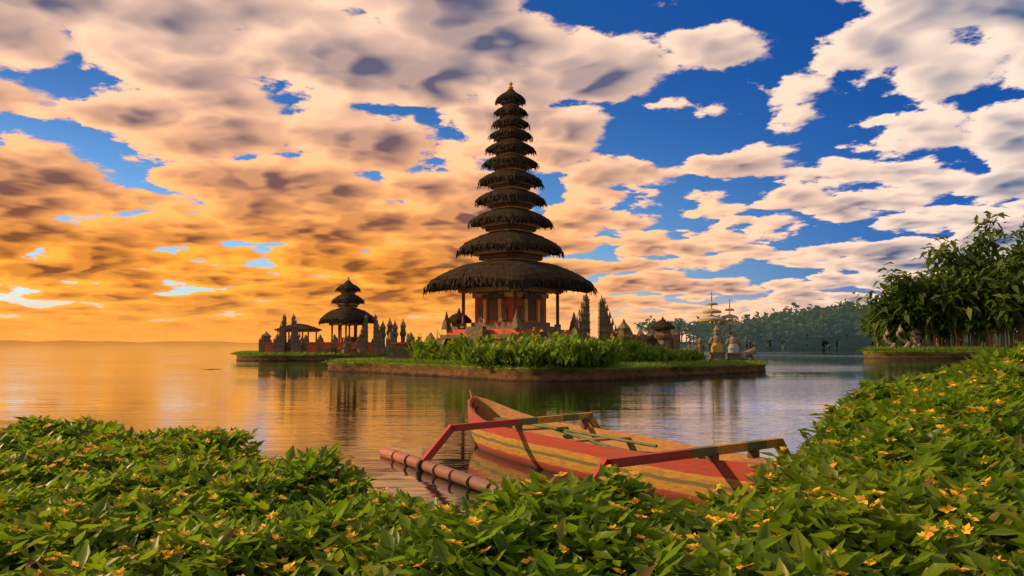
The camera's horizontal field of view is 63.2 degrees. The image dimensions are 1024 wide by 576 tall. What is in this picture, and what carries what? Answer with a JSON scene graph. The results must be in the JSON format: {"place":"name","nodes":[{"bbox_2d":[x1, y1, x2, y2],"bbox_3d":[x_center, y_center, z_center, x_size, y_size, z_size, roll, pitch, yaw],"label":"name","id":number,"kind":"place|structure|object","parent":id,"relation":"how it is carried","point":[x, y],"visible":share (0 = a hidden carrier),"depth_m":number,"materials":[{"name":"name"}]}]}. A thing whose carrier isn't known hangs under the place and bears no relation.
{"place":"outdoors","nodes":[
{"label":"outdoors","id":0,"kind":"place"},
{"bbox_2d":[0,340,258,344],"bbox_3d":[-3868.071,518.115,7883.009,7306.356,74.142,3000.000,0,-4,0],"label":"distant mountains","id":1,"kind":"structure","parent":0,"point":[60,342],"depth_m":7457.67,"materials":[{"name":"brown"}]},
{"bbox_2d":[236,354,385,360],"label":"island","id":2,"kind":"structure","parent":0,"point":[264,357],"depth_m":80.04,"materials":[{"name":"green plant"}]},
{"bbox_2d":[263,331,271,341],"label":"stone pillar","id":3,"kind":"structure","parent":2,"relation":"on","point":[267,336],"depth_m":82.55,"materials":[{"name":"grey stone"}]},
{"bbox_2d":[273,313,303,354],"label":"gate","id":4,"kind":"structure","parent":2,"relation":"on","point":[296,345],"depth_m":81.48,"materials":[{"name":"grey stone"}]},
{"bbox_2d":[274,323,321,341],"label":"pavilion","id":5,"kind":"structure","parent":2,"relation":"on","point":[305,328],"depth_m":84.79,"materials":[{"name":"brown wood"}]},
{"bbox_2d":[231,350,385,354],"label":"island grass","id":6,"kind":"structure","parent":2,"relation":"on","point":[248,352],"depth_m":80.76,"materials":[{"name":"green plant"}]},
{"bbox_2d":[259,334,372,353],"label":"island wall","id":7,"kind":"structure","parent":2,"relation":"on","point":[319,345],"depth_m":82.13,"materials":[{"name":"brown stone"}]},
{"bbox_2d":[320,277,373,354],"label":"pagoda","id":8,"kind":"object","parent":2,"relation":"on","point":[344,349],"visible":0.71,"depth_m":83.04,"materials":[{"name":"brown wood"}]},
{"bbox_2d":[318,284,373,324],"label":"meru thatch fibres","id":9,"kind":"object","parent":8,"relation":"attached to","point":[343,302],"visible":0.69,"depth_m":82.94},
{"bbox_2d":[355,313,384,354],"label":"gate","id":10,"kind":"structure","parent":2,"relation":"on","point":[378,345],"depth_m":81.98,"materials":[{"name":"grey stone"}]},
{"bbox_2d":[380,318,405,351],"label":"spire row","id":11,"kind":"object","parent":2,"relation":"on","point":[391,326],"visible":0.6,"depth_m":85.37,"materials":[{"name":"grey stone"}]},
{"bbox_2d":[0,344,972,513],"bbox_3d":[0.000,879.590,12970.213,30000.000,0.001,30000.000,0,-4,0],"label":"lake water","id":12,"kind":"structure","parent":0,"point":[364,419],"depth_m":24.18,"materials":[{"name":"blue liquid"}]},
{"bbox_2d":[379,390,789,505],"bbox_3d":[0.524,1.966,10.434,3.001,1.007,7.270,2,-4,-27],"label":"outrigger boat","id":13,"kind":"object","parent":12,"relation":"on","point":[552,443],"visible":0.67,"depth_m":9.95,"materials":[{"name":"paint"}]},
{"bbox_2d":[863,351,992,357],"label":"bamboo island","id":14,"kind":"structure","parent":12,"relation":"in","point":[913,354],"depth_m":94.90,"materials":[{"name":"brown plant"}]},
{"bbox_2d":[883,325,920,348],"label":"naga statues","id":15,"kind":"object","parent":14,"relation":"on","point":[900,339],"visible":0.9,"depth_m":97.57,"materials":[{"name":"grey stone"}]},
{"bbox_2d":[910,328,922,347],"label":"bamboo island shrine","id":16,"kind":"object","parent":14,"relation":"on","point":[917,337],"visible":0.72,"depth_m":98.48,"materials":[{"name":"grey stone"}]},
{"bbox_2d":[858,345,1012,351],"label":"grass","id":17,"kind":"structure","parent":14,"relation":"on","point":[914,348],"depth_m":95.82,"materials":[{"name":"green plant"}]},
{"bbox_2d":[852,211,1023,347],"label":"trees","id":18,"kind":"object","parent":14,"relation":"on","point":[989,286],"visible":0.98,"depth_m":101.29,"materials":[{"name":"green plant"}]},
{"bbox_2d":[876,222,1023,350],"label":"bamboo grove culms","id":19,"kind":"object","parent":14,"relation":"on","point":[989,342],"visible":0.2,"depth_m":103.39,"materials":[{"name":"green plant"}]},
{"bbox_2d":[0,415,1021,575],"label":"foreground bank","id":20,"kind":"structure","parent":0,"point":[850,534],"depth_m":4.43,"materials":[{"name":"soil"}]},
{"bbox_2d":[0,340,1023,575],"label":"ground cover leaves","id":21,"kind":"object","parent":20,"relation":"on","point":[581,531],"visible":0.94,"depth_m":4.42,"materials":[{"name":"green plant"}]},
{"bbox_2d":[0,345,1023,575],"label":"leaves","id":22,"kind":"object","parent":20,"relation":"on","point":[928,532],"visible":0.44,"depth_m":4.56,"materials":[{"name":"green plant"}]},
{"bbox_2d":[0,0,1023,343],"label":"sky","id":23,"kind":"structure","parent":0,"point":[171,170],"materials":[{"name":"multicoloured"}]},
{"bbox_2d":[327,362,766,381],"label":"island","id":24,"kind":"structure","parent":0,"point":[549,374],"depth_m":39.38,"materials":[{"name":"green stone"}]},
{"bbox_2d":[386,332,446,360],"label":"temple wall","id":25,"kind":"structure","parent":24,"relation":"on","point":[394,349],"depth_m":49.69,"materials":[{"name":"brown stone"}]},
{"bbox_2d":[449,308,471,329],"bbox_3d":[-3.086,2.720,48.424,1.314,3.074,1.318,-3,-5,37],"label":"shrine","id":26,"kind":"object","parent":24,"relation":"on","point":[455,320],"visible":0.32,"depth_m":48.08,"materials":[{"name":"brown wood"}]},
{"bbox_2d":[427,82,593,360],"bbox_3d":[-0.071,-3.608,46.349,8.061,16.020,8.061,-3,-5,40],"label":"pagoda","id":27,"kind":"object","parent":24,"relation":"on","point":[500,312],"visible":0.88,"depth_m":45.09,"materials":[{"name":"brown wood"}]},
{"bbox_2d":[422,91,597,296],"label":"thatched roofs","id":28,"kind":"structure","parent":27,"relation":"attached to","point":[531,283],"depth_m":45.09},
{"bbox_2d":[402,326,624,365],"bbox_3d":[-0.377,2.834,41.763,4.322,1.913,15.303,3,-5,-34],"label":"canna bed","id":29,"kind":"object","parent":24,"relation":"on","point":[572,351],"depth_m":36.78,"materials":[{"name":"green plant"}]},
{"bbox_2d":[320,356,773,367],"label":"island grass","id":30,"kind":"structure","parent":24,"relation":"on","point":[673,363],"depth_m":42.18,"materials":[{"name":"green plant"}]},
{"bbox_2d":[546,338,557,366],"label":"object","id":31,"kind":"object","parent":24,"relation":"on","point":[549,343],"visible":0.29,"depth_m":36.13,"materials":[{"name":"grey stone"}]},
{"bbox_2d":[464,331,671,365],"bbox_3d":[3.200,2.972,41.085,4.739,1.659,12.790,-3,-5,39],"label":"canna bed","id":32,"kind":"object","parent":24,"relation":"on","point":[525,354],"depth_m":37.35,"materials":[{"name":"green plant"}]},
{"bbox_2d":[575,293,590,340],"bbox_3d":[4.223,2.391,52.872,1.369,4.400,1.226,1,-4,-8],"label":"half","id":33,"kind":"object","parent":24,"relation":"on","point":[584,321],"visible":0.52,"depth_m":52.60,"materials":[{"name":"grey stone"}]},
{"bbox_2d":[597,295,618,341],"bbox_3d":[6.347,2.529,53.362,1.556,4.200,1.226,1,-4,-8],"label":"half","id":34,"kind":"object","parent":24,"relation":"on","point":[605,325],"visible":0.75,"depth_m":53.00,"materials":[{"name":"grey stone"}]},
{"bbox_2d":[617,319,630,341],"bbox_3d":[6.985,3.240,51.897,0.967,2.625,0.967,-2,-4,28],"label":"shrine","id":35,"kind":"object","parent":24,"relation":"on","point":[623,328],"visible":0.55,"depth_m":51.69,"materials":[{"name":"grey stone"}]},
{"bbox_2d":[616,327,679,350],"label":"temple wall","id":36,"kind":"structure","parent":24,"relation":"on","point":[649,339],"depth_m":54.17,"materials":[{"name":"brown stone"}]},
{"bbox_2d":[650,317,674,349],"bbox_3d":[9.784,3.293,53.899,1.380,2.862,1.383,-3,-5,37],"label":"shrine","id":37,"kind":"object","parent":24,"relation":"on","point":[663,335],"visible":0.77,"depth_m":53.56,"materials":[{"name":"grey stone"}]},
{"bbox_2d":[653,345,703,362],"bbox_3d":[8.698,3.725,47.050,3.410,1.042,4.962,-2,-5,32],"label":"hedge","id":38,"kind":"object","parent":24,"relation":"on","point":[683,355],"depth_m":46.18,"materials":[{"name":"green plant"}]},
{"bbox_2d":[695,337,706,360],"bbox_3d":[11.282,3.708,49.864,0.662,1.560,0.660,0,-4,0],"label":"statue","id":39,"kind":"object","parent":24,"relation":"on","point":[700,346],"visible":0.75,"depth_m":49.77,"materials":[{"name":"grey stone"}]},
{"bbox_2d":[699,291,724,336],"bbox_3d":[12.251,2.374,50.956,1.536,4.385,1.576,0,-4,0],"label":"umbrella","id":40,"kind":"object","parent":24,"relation":"on","point":[711,317],"visible":0.98,"depth_m":50.60,"materials":[{"name":"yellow fabric"}]},
{"bbox_2d":[707,325,726,361],"bbox_3d":[12.329,3.370,50.087,0.987,2.288,0.987,0,-4,0],"label":"guardian statue","id":41,"kind":"object","parent":24,"relation":"on","point":[717,353],"visible":0.95,"depth_m":49.89,"materials":[{"name":"grey stone"}]},
{"bbox_2d":[719,298,739,336],"bbox_3d":[13.426,2.596,51.242,1.221,4.005,1.252,0,-4,0],"label":"umbrella","id":42,"kind":"object","parent":24,"relation":"on","point":[729,322],"visible":0.93,"depth_m":50.98,"materials":[{"name":"white fabric"}]},
{"bbox_2d":[725,327,741,360],"bbox_3d":[13.437,3.461,50.481,0.942,2.184,0.942,0,-4,0],"label":"guardian statue","id":43,"kind":"object","parent":24,"relation":"on","point":[733,348],"visible":0.92,"depth_m":50.31,"materials":[{"name":"grey stone"}]},
{"bbox_2d":[738,347,757,361],"bbox_3d":[14.174,4.067,50.349,1.343,1.012,1.050,0,-4,0],"label":"frog statue","id":44,"kind":"object","parent":24,"relation":"on","point":[748,353],"visible":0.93,"depth_m":50.06,"materials":[{"name":"grey stone"}]},
{"bbox_2d":[203,369,914,376],"bbox_3d":[3.320,4.620,44.676,24.828,0.004,44.125,3,-5,-40],"label":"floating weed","id":45,"kind":"object","parent":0,"point":[801,373],"visible":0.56,"depth_m":45.48,"materials":[{"name":"plant"}]},
{"bbox_2d":[679,342,708,347],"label":"shore terrain","id":46,"kind":"structure","parent":0,"point":[683,344],"depth_m":427.04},
{"bbox_2d":[709,335,972,347],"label":"headland terrain","id":47,"kind":"structure","parent":0,"point":[860,344],"depth_m":346.10,"materials":[{"name":"green plant"}]},
{"bbox_2d":[632,315,736,344],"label":"shore trees","id":48,"kind":"object","parent":47,"relation":"on","point":[683,326],"depth_m":442.14,"materials":[{"name":"green plant"}]},
{"bbox_2d":[686,298,1015,347],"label":"headland forest","id":49,"kind":"object","parent":47,"relation":"on","point":[827,321],"depth_m":345.82,"materials":[{"name":"green plant"}]},
{"bbox_2d":[805,334,1017,346],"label":"shore terrain","id":50,"kind":"structure","parent":0,"point":[966,338],"depth_m":223.50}
]}

